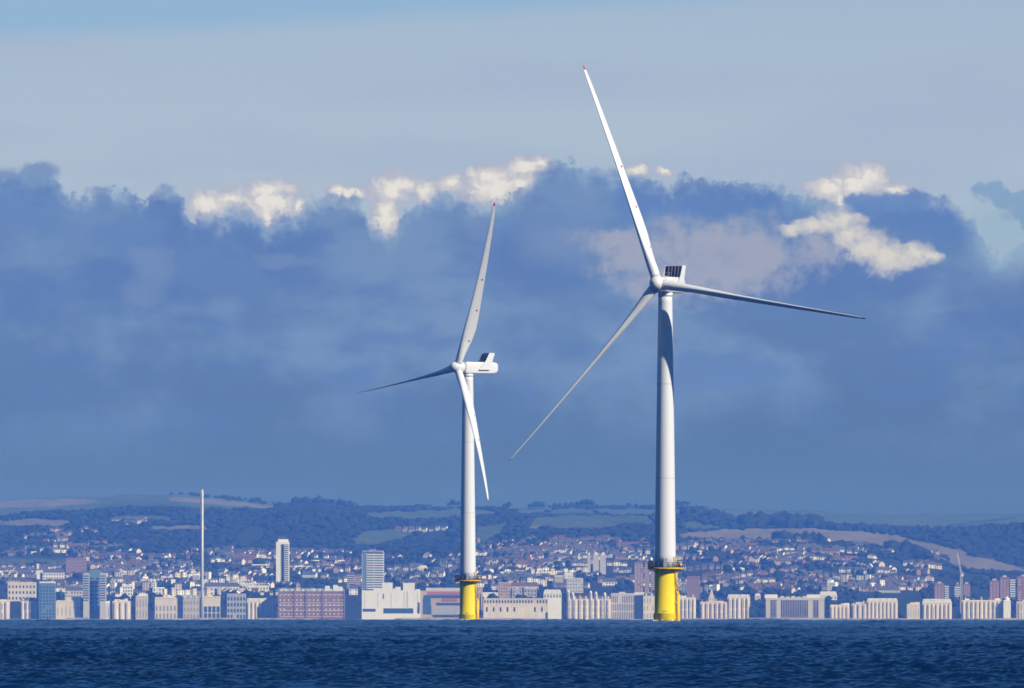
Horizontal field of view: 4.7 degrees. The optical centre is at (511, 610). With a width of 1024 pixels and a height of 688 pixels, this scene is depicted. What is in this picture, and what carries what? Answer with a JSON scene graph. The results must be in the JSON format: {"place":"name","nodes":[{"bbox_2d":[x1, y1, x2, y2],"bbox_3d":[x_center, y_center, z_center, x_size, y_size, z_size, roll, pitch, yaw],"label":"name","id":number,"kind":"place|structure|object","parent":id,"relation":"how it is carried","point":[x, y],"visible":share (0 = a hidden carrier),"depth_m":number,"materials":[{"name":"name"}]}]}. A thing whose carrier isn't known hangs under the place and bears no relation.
{"place":"outdoors","nodes":[
{"label":"outdoors","id":0,"kind":"place"},
{"bbox_2d":[0,618,1023,687],"bbox_3d":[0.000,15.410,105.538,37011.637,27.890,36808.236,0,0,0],"label":"sea","id":1,"kind":"structure","parent":0,"point":[482,653],"depth_m":514.60,"materials":[{"name":"liquid"}]},
{"bbox_2d":[359,202,497,619],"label":"wind turbine","id":2,"kind":"object","parent":1,"relation":"in","point":[467,578],"visible":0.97,"depth_m":3993.84,"materials":[{"name":"white metal"}]},
{"bbox_2d":[508,66,866,620],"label":"wind turbine","id":3,"kind":"object","parent":1,"relation":"in","point":[668,283],"visible":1,"depth_m":2998.09,"materials":[{"name":"white paint"}]},
{"bbox_2d":[0,494,1023,618],"bbox_3d":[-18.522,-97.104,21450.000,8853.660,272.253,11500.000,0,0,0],"label":"hills","id":4,"kind":"structure","parent":0,"point":[563,518],"depth_m":20588.13,"materials":[{"name":"green plant"}]},
{"bbox_2d":[0,599,9,618],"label":"seafront terrace","id":5,"kind":"structure","parent":4,"relation":"on","point":[4,608],"depth_m":15998.99,"materials":[{"name":"white paint"}]},
{"bbox_2d":[8,582,35,600],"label":"apartment block","id":6,"kind":"structure","parent":4,"relation":"on","point":[17,591],"depth_m":16650.00,"materials":[{"name":"beige concrete"}]},
{"bbox_2d":[20,598,37,618],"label":"seafront terrace","id":7,"kind":"structure","parent":4,"relation":"on","point":[28,608],"depth_m":15999.94,"materials":[{"name":"stone"}]},
{"bbox_2d":[37,564,42,579],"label":"white church","id":8,"kind":"structure","parent":4,"relation":"on","point":[39,570],"depth_m":17810.00,"materials":[{"name":"stone"}]},
{"bbox_2d":[39,582,55,618],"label":"glass tower","id":9,"kind":"structure","parent":4,"relation":"on","point":[47,600],"depth_m":15990.00,"materials":[{"name":"blue glass"}]},
{"bbox_2d":[40,569,64,579],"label":"white mansion block","id":10,"kind":"structure","parent":4,"relation":"on","point":[53,573],"depth_m":17810.00,"materials":[{"name":"stone"}]},
{"bbox_2d":[56,597,80,618],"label":"seafront hotel","id":11,"kind":"structure","parent":4,"relation":"on","point":[69,607],"depth_m":16000.00,"materials":[{"name":"white paint"}]},
{"bbox_2d":[65,586,82,599],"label":"apartment block","id":12,"kind":"structure","parent":4,"relation":"on","point":[73,591],"depth_m":16610.00,"materials":[{"name":"stone"}]},
{"bbox_2d":[66,558,86,575],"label":"plum slab block","id":13,"kind":"structure","parent":4,"relation":"on","point":[77,564],"depth_m":17930.00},
{"bbox_2d":[83,570,106,618],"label":"apartment tower","id":14,"kind":"structure","parent":4,"relation":"on","point":[94,594],"depth_m":16010.00,"materials":[{"name":"blue glass"}]},
{"bbox_2d":[83,573,88,617],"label":"tower wing","id":15,"kind":"structure","parent":14,"relation":"attached to","point":[85,595],"depth_m":15991.95,"materials":[{"name":"grey concrete"}]},
{"bbox_2d":[100,573,105,618],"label":"tower wing","id":16,"kind":"structure","parent":14,"relation":"attached to","point":[102,595],"depth_m":15992.00,"materials":[{"name":"grey concrete"}]},
{"bbox_2d":[106,601,109,618],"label":"seafront terrace","id":17,"kind":"structure","parent":4,"relation":"on","point":[107,609],"depth_m":16000.00,"materials":[{"name":"stone"}]},
{"bbox_2d":[115,585,121,595],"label":"house","id":18,"kind":"structure","parent":4,"relation":"on","point":[118,589],"depth_m":16921.28,"materials":[{"name":"white glass"}]},
{"bbox_2d":[113,598,130,618],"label":"seafront terrace","id":19,"kind":"structure","parent":4,"relation":"on","point":[121,609],"depth_m":15999.94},
{"bbox_2d":[122,585,132,598],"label":"apartment block","id":20,"kind":"structure","parent":4,"relation":"on","point":[127,590],"depth_m":16770.00,"materials":[{"name":"white concrete"}]},
{"bbox_2d":[135,594,147,618],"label":"seafront terrace","id":21,"kind":"structure","parent":4,"relation":"on","point":[141,606],"depth_m":16000.00,"materials":[{"name":"stone"}]},
{"bbox_2d":[143,581,149,590],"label":"house","id":22,"kind":"structure","parent":4,"relation":"on","point":[146,585],"depth_m":17131.59,"materials":[{"name":"grey glass"}]},
{"bbox_2d":[153,587,163,593],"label":"apartment block","id":23,"kind":"structure","parent":4,"relation":"on","point":[157,590],"depth_m":16810.00,"materials":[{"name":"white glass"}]},
{"bbox_2d":[155,595,176,617],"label":"seafront hotel","id":24,"kind":"structure","parent":4,"relation":"on","point":[165,606],"depth_m":16000.00,"materials":[{"name":"beige paint"}]},
{"bbox_2d":[169,588,175,596],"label":"house","id":25,"kind":"structure","parent":4,"relation":"on","point":[172,592],"depth_m":16795.23,"materials":[{"name":"white glass"}]},
{"bbox_2d":[174,582,181,589],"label":"house","id":26,"kind":"structure","parent":4,"relation":"on","point":[178,586],"depth_m":17010.01,"materials":[{"name":"white glass"}]},
{"bbox_2d":[176,589,183,595],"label":"house","id":27,"kind":"structure","parent":4,"relation":"on","point":[179,592],"depth_m":16800.28,"materials":[{"name":"white glass"}]},
{"bbox_2d":[176,595,199,617],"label":"seafront hotel","id":28,"kind":"structure","parent":4,"relation":"on","point":[188,606],"depth_m":16000.00,"materials":[{"name":"stone"}]},
{"bbox_2d":[186,580,194,588],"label":"house","id":29,"kind":"structure","parent":4,"relation":"on","point":[189,584],"depth_m":17152.52,"materials":[{"name":"white glass"}]},
{"bbox_2d":[190,587,196,594],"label":"house","id":30,"kind":"structure","parent":4,"relation":"on","point":[193,591],"depth_m":16810.46,"materials":[{"name":"white glass"}]},
{"bbox_2d":[193,574,199,580],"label":"white flats","id":31,"kind":"structure","parent":4,"relation":"on","point":[196,577],"depth_m":17609.95,"materials":[{"name":"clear glass"}]},
{"bbox_2d":[200,489,203,617],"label":"observation tower","id":32,"kind":"structure","parent":4,"relation":"on","point":[201,553],"depth_m":15978.40,"materials":[{"name":"metal"}]},
{"bbox_2d":[204,587,210,595],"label":"house","id":33,"kind":"structure","parent":4,"relation":"on","point":[207,590],"depth_m":16820.91,"materials":[{"name":"white glass"}]},
{"bbox_2d":[204,594,219,617],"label":"seafront hotel","id":34,"kind":"structure","parent":4,"relation":"on","point":[211,606],"depth_m":16000.00,"materials":[{"name":"white concrete"}]},
{"bbox_2d":[204,583,238,594],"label":"white terrace","id":35,"kind":"structure","parent":4,"relation":"on","point":[215,586],"depth_m":16930.00,"materials":[{"name":"paint"}]},
{"bbox_2d":[227,594,245,618],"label":"curved glass building","id":36,"kind":"structure","parent":4,"relation":"on","point":[236,605],"depth_m":16000.00,"materials":[{"name":"blue"}]},
{"bbox_2d":[233,556,255,563],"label":"red house row","id":37,"kind":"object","parent":4,"relation":"on","point":[248,559],"visible":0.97,"depth_m":18692.72,"materials":[{"name":"brick"}]},
{"bbox_2d":[247,586,268,591],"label":"white hotel","id":38,"kind":"structure","parent":4,"relation":"on","point":[266,588],"depth_m":16970.00,"materials":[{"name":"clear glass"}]},
{"bbox_2d":[246,598,275,618],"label":"seafront terrace","id":39,"kind":"structure","parent":4,"relation":"on","point":[257,608],"depth_m":15999.81,"materials":[{"name":"white paint"}]},
{"bbox_2d":[276,537,288,581],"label":"residential tower","id":40,"kind":"structure","parent":4,"relation":"on","point":[282,559],"depth_m":17369.95,"materials":[{"name":"white concrete"}]},
{"bbox_2d":[292,581,299,587],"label":"house","id":41,"kind":"structure","parent":4,"relation":"on","point":[296,584],"depth_m":17272.38,"materials":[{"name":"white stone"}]},
{"bbox_2d":[302,571,313,577],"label":"white terrace","id":42,"kind":"structure","parent":4,"relation":"on","point":[306,574],"depth_m":17891.04,"materials":[{"name":"stone"}]},
{"bbox_2d":[278,585,344,618],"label":"red brick hotel","id":43,"kind":"structure","parent":4,"relation":"on","point":[327,602],"depth_m":15980.00,"materials":[{"name":"brick"}]},
{"bbox_2d":[347,572,354,588],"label":"brick flats","id":44,"kind":"structure","parent":4,"relation":"on","point":[350,578],"depth_m":17249.95,"materials":[{"name":"brown brick"}]},
{"bbox_2d":[349,585,357,594],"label":"white villa","id":45,"kind":"object","parent":4,"relation":"on","point":[353,589],"visible":1,"depth_m":16970.00,"materials":[{"name":"paint"}]},
{"bbox_2d":[355,574,360,586],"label":"brick flats","id":46,"kind":"structure","parent":4,"relation":"on","point":[357,579],"depth_m":17250.00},
{"bbox_2d":[362,549,383,589],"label":"balcony tower","id":47,"kind":"structure","parent":4,"relation":"on","point":[372,569],"depth_m":17049.88,"materials":[{"name":"white concrete"}]},
{"bbox_2d":[362,583,420,618],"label":"white hotel","id":48,"kind":"structure","parent":4,"relation":"on","point":[387,601],"depth_m":15975.00,"materials":[{"name":"white paint"}]},
{"bbox_2d":[421,588,459,618],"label":"conference hall","id":49,"kind":"structure","parent":4,"relation":"on","point":[440,603],"depth_m":15984.80,"materials":[{"name":"white glass"}]},
{"bbox_2d":[0,515,945,585],"bbox_3d":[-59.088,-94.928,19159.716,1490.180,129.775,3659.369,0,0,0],"label":"distant houses","id":50,"kind":"structure","parent":4,"relation":"on","point":[580,547],"depth_m":18449.98,"materials":[{"name":"stone"}]},
{"bbox_2d":[478,587,482,617],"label":"cinema block","id":51,"kind":"structure","parent":4,"relation":"on","point":[480,597],"depth_m":16000.00,"materials":[{"name":"grey concrete"}]},
{"bbox_2d":[483,592,497,597],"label":"white box building","id":52,"kind":"structure","parent":4,"relation":"on","point":[485,594],"depth_m":16730.00,"materials":[{"name":"white concrete"}]},
{"bbox_2d":[498,582,509,597],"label":"brown flats","id":53,"kind":"structure","parent":4,"relation":"on","point":[503,589],"depth_m":16730.00,"materials":[{"name":"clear glass"}]},
{"bbox_2d":[0,492,1023,578],"bbox_3d":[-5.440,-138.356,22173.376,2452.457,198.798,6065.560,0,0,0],"label":"woodland","id":54,"kind":"object","parent":4,"relation":"on","point":[278,520],"visible":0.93,"depth_m":20698.38,"materials":[{"name":"green plant"}]},
{"bbox_2d":[0,531,1023,618],"bbox_3d":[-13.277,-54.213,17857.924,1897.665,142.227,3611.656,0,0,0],"label":"town greenery","id":55,"kind":"object","parent":4,"relation":"on","point":[981,581],"visible":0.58,"depth_m":17804.00,"materials":[{"name":"green plant"}]},
{"bbox_2d":[483,603,545,617],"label":"arcade building","id":56,"kind":"structure","parent":4,"relation":"on","point":[513,610],"depth_m":15975.00,"materials":[{"name":"beige paint"}]},
{"bbox_2d":[483,598,547,618],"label":"colonnade","id":57,"kind":"object","parent":4,"relation":"on","point":[515,600],"visible":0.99,"depth_m":16020.00,"materials":[{"name":"paint"}]},
{"bbox_2d":[512,589,521,597],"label":"grey flats","id":58,"kind":"structure","parent":4,"relation":"on","point":[515,592],"depth_m":16730.00,"materials":[{"name":"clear glass"}]},
{"bbox_2d":[510,582,538,588],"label":"pink roofed building","id":59,"kind":"structure","parent":4,"relation":"on","point":[516,585],"depth_m":17171.20,"materials":[{"name":"tile"}]},
{"bbox_2d":[524,588,536,597],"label":"grey flats","id":60,"kind":"structure","parent":4,"relation":"on","point":[529,592],"depth_m":16690.00,"materials":[{"name":"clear glass"}]},
{"bbox_2d":[543,590,561,618],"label":"pale hall","id":61,"kind":"structure","parent":4,"relation":"on","point":[553,597],"depth_m":16060.00,"materials":[{"name":"beige paint"}]},
{"bbox_2d":[555,576,562,581],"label":"grey block","id":62,"kind":"structure","parent":4,"relation":"on","point":[558,578],"depth_m":17250.00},
{"bbox_2d":[564,573,572,578],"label":"white block","id":63,"kind":"structure","parent":4,"relation":"on","point":[567,575],"depth_m":17450.00,"materials":[{"name":"clear glass"}]},
{"bbox_2d":[567,578,582,592],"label":"grey offices","id":64,"kind":"structure","parent":4,"relation":"on","point":[574,585],"depth_m":17010.00,"materials":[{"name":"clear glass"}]},
{"bbox_2d":[567,590,610,619],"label":"twin towered hotel","id":65,"kind":"structure","parent":4,"relation":"on","point":[588,606],"depth_m":15984.03,"materials":[{"name":"concrete"}]},
{"bbox_2d":[587,553,590,571],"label":"tower block","id":66,"kind":"structure","parent":4,"relation":"on","point":[589,562],"depth_m":17850.00,"materials":[{"name":"white concrete"}]},
{"bbox_2d":[593,553,598,570],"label":"tower block","id":67,"kind":"structure","parent":4,"relation":"on","point":[595,561],"depth_m":17850.00,"materials":[{"name":"white concrete"}]},
{"bbox_2d":[600,553,605,573],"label":"tower block","id":68,"kind":"structure","parent":4,"relation":"on","point":[602,563],"depth_m":17850.00,"materials":[{"name":"white concrete"}]},
{"bbox_2d":[602,578,616,585],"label":"white hotel","id":69,"kind":"structure","parent":4,"relation":"on","point":[609,581],"depth_m":17330.30,"materials":[{"name":"stone"}]},
{"bbox_2d":[611,592,633,618],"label":"seafront flats","id":70,"kind":"structure","parent":4,"relation":"on","point":[622,604],"depth_m":15990.00,"materials":[{"name":"stone"}]},
{"bbox_2d":[616,542,649,546],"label":"brick terrace","id":71,"kind":"structure","parent":4,"relation":"on","point":[623,543],"depth_m":19174.09,"materials":[{"name":"brick"}]},
{"bbox_2d":[634,562,642,591],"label":"brick tower","id":72,"kind":"structure","parent":4,"relation":"on","point":[638,576],"depth_m":17010.00,"materials":[{"name":"brick"}]},
{"bbox_2d":[644,562,648,591],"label":"brick tower","id":73,"kind":"structure","parent":4,"relation":"on","point":[646,578],"depth_m":17010.00,"materials":[{"name":"brick"}]},
{"bbox_2d":[643,592,654,618],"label":"seafront terrace","id":74,"kind":"structure","parent":4,"relation":"on","point":[648,605],"depth_m":16000.00,"materials":[{"name":"stone"}]},
{"bbox_2d":[651,562,654,590],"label":"brick tower","id":75,"kind":"structure","parent":4,"relation":"on","point":[652,580],"depth_m":17010.00,"materials":[{"name":"brick"}]},
{"bbox_2d":[681,583,686,592],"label":"house","id":76,"kind":"structure","parent":4,"relation":"on","point":[684,588],"depth_m":17014.56,"materials":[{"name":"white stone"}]},
{"bbox_2d":[676,594,695,617],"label":"seafront terrace","id":77,"kind":"structure","parent":4,"relation":"on","point":[687,607],"depth_m":15999.65,"materials":[{"name":"brick"}]},
{"bbox_2d":[687,576,699,599],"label":"plum tower","id":78,"kind":"structure","parent":4,"relation":"on","point":[693,584],"depth_m":16690.00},
{"bbox_2d":[705,583,711,592],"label":"house","id":79,"kind":"structure","parent":4,"relation":"on","point":[708,586],"depth_m":17000.83,"materials":[{"name":"glass"}]},
{"bbox_2d":[708,588,714,600],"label":"church","id":80,"kind":"structure","parent":4,"relation":"on","point":[711,596],"depth_m":16611.21,"materials":[{"name":"beige stone"}]},
{"bbox_2d":[700,599,727,618],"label":"pink seafront terrace","id":81,"kind":"structure","parent":4,"relation":"on","point":[711,609],"depth_m":15999.65,"materials":[{"name":"paint"}]},
{"bbox_2d":[713,583,719,590],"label":"house","id":82,"kind":"structure","parent":4,"relation":"on","point":[716,587],"depth_m":16996.00,"materials":[{"name":"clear glass"}]},
{"bbox_2d":[727,594,749,618],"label":"seafront terrace","id":83,"kind":"structure","parent":4,"relation":"on","point":[738,606],"depth_m":15999.59,"materials":[{"name":"paint"}]},
{"bbox_2d":[786,586,795,592],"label":"house","id":84,"kind":"structure","parent":4,"relation":"on","point":[790,589],"depth_m":16997.54,"materials":[{"name":"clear glass"}]},
{"bbox_2d":[765,594,824,617],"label":"classical terrace","id":85,"kind":"structure","parent":4,"relation":"on","point":[811,606],"depth_m":15983.79,"materials":[{"name":"stone"}]},
{"bbox_2d":[818,584,826,589],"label":"house","id":86,"kind":"structure","parent":4,"relation":"on","point":[822,587],"depth_m":17152.73,"materials":[{"name":"white stone"}]},
{"bbox_2d":[812,548,839,554],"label":"school building","id":87,"kind":"structure","parent":4,"relation":"on","point":[836,550],"depth_m":19011.25,"materials":[{"name":"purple brick"}]},
{"bbox_2d":[820,591,836,599],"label":"white villa","id":88,"kind":"object","parent":4,"relation":"on","point":[832,594],"visible":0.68,"depth_m":16692.03,"materials":[{"name":"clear glass"}]},
{"bbox_2d":[827,580,837,590],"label":"white apartments","id":89,"kind":"structure","parent":4,"relation":"on","point":[830,583],"depth_m":17090.90,"materials":[{"name":"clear glass"}]},
{"bbox_2d":[830,603,849,617],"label":"seafront terrace","id":90,"kind":"structure","parent":4,"relation":"on","point":[840,611],"depth_m":15999.65,"materials":[{"name":"paint"}]},
{"bbox_2d":[851,601,866,617],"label":"seafront terrace","id":91,"kind":"structure","parent":4,"relation":"on","point":[858,609],"depth_m":15999.65,"materials":[{"name":"paint"}]},
{"bbox_2d":[867,598,897,617],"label":"seafront terrace","id":92,"kind":"structure","parent":4,"relation":"on","point":[882,607],"depth_m":15999.65,"materials":[{"name":"paint"}]},
{"bbox_2d":[877,586,899,592],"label":"white hotel","id":93,"kind":"structure","parent":4,"relation":"on","point":[888,589],"depth_m":17051.81,"materials":[{"name":"paint"}]},
{"bbox_2d":[907,602,919,618],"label":"seafront terrace","id":94,"kind":"structure","parent":4,"relation":"on","point":[913,610],"depth_m":16000.00,"materials":[{"name":"paint"}]},
{"bbox_2d":[922,599,951,618],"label":"seafront terrace","id":95,"kind":"structure","parent":4,"relation":"on","point":[936,608],"depth_m":15999.80,"materials":[{"name":"paint"}]},
{"bbox_2d":[934,582,948,598],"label":"brick apartment tower","id":96,"kind":"structure","parent":4,"relation":"on","point":[941,590],"depth_m":16650.00,"materials":[{"name":"brick"}]},
{"bbox_2d":[954,583,959,596],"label":"brick apartment tower","id":97,"kind":"structure","parent":4,"relation":"on","point":[957,590],"depth_m":16649.70,"materials":[{"name":"stone"}]},
{"bbox_2d":[957,553,964,612],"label":"tower crane","id":98,"kind":"object","parent":4,"relation":"on","point":[962,573],"visible":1,"depth_m":16149.04,"materials":[{"name":"white paint"}]},
{"bbox_2d":[963,582,969,596],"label":"brick apartment tower","id":99,"kind":"structure","parent":4,"relation":"on","point":[966,588],"depth_m":16650.00,"materials":[{"name":"brick"}]},
{"bbox_2d":[961,597,1003,618],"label":"seafront hotel","id":100,"kind":"structure","parent":4,"relation":"on","point":[981,608],"depth_m":15999.70,"materials":[{"name":"paint"}]},
{"bbox_2d":[989,579,999,599],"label":"brick apartment tower","id":101,"kind":"structure","parent":4,"relation":"on","point":[993,589],"depth_m":16650.00,"materials":[{"name":"brick"}]},
{"bbox_2d":[1003,597,1010,617],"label":"domed pavilion","id":102,"kind":"structure","parent":4,"relation":"on","point":[1006,607],"depth_m":15992.00,"materials":[{"name":"beige paint"}]},
{"bbox_2d":[1000,575,1015,599],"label":"brick apartment tower","id":103,"kind":"structure","parent":4,"relation":"on","point":[1004,586],"depth_m":16690.00,"materials":[{"name":"brick"}]},
{"bbox_2d":[1016,600,1023,618],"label":"seafront terrace","id":104,"kind":"structure","parent":4,"relation":"on","point":[1019,609],"depth_m":15999.74,"materials":[{"name":"stone"}]},
{"bbox_2d":[1017,574,1023,600],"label":"brick apartment tower","id":105,"kind":"structure","parent":4,"relation":"on","point":[1020,588],"depth_m":16690.00,"materials":[{"name":"brick"}]},
{"bbox_2d":[0,618,1023,619],"bbox_3d":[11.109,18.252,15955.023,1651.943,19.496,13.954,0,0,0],"label":"promenade","id":106,"kind":"structure","parent":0,"point":[588,618],"depth_m":15950.88,"materials":[{"name":"stone"}]},
{"bbox_2d":[0,0,1023,514],"label":"sky","id":107,"kind":"structure","parent":0,"point":[225,225],"materials":[{"name":"blue"}]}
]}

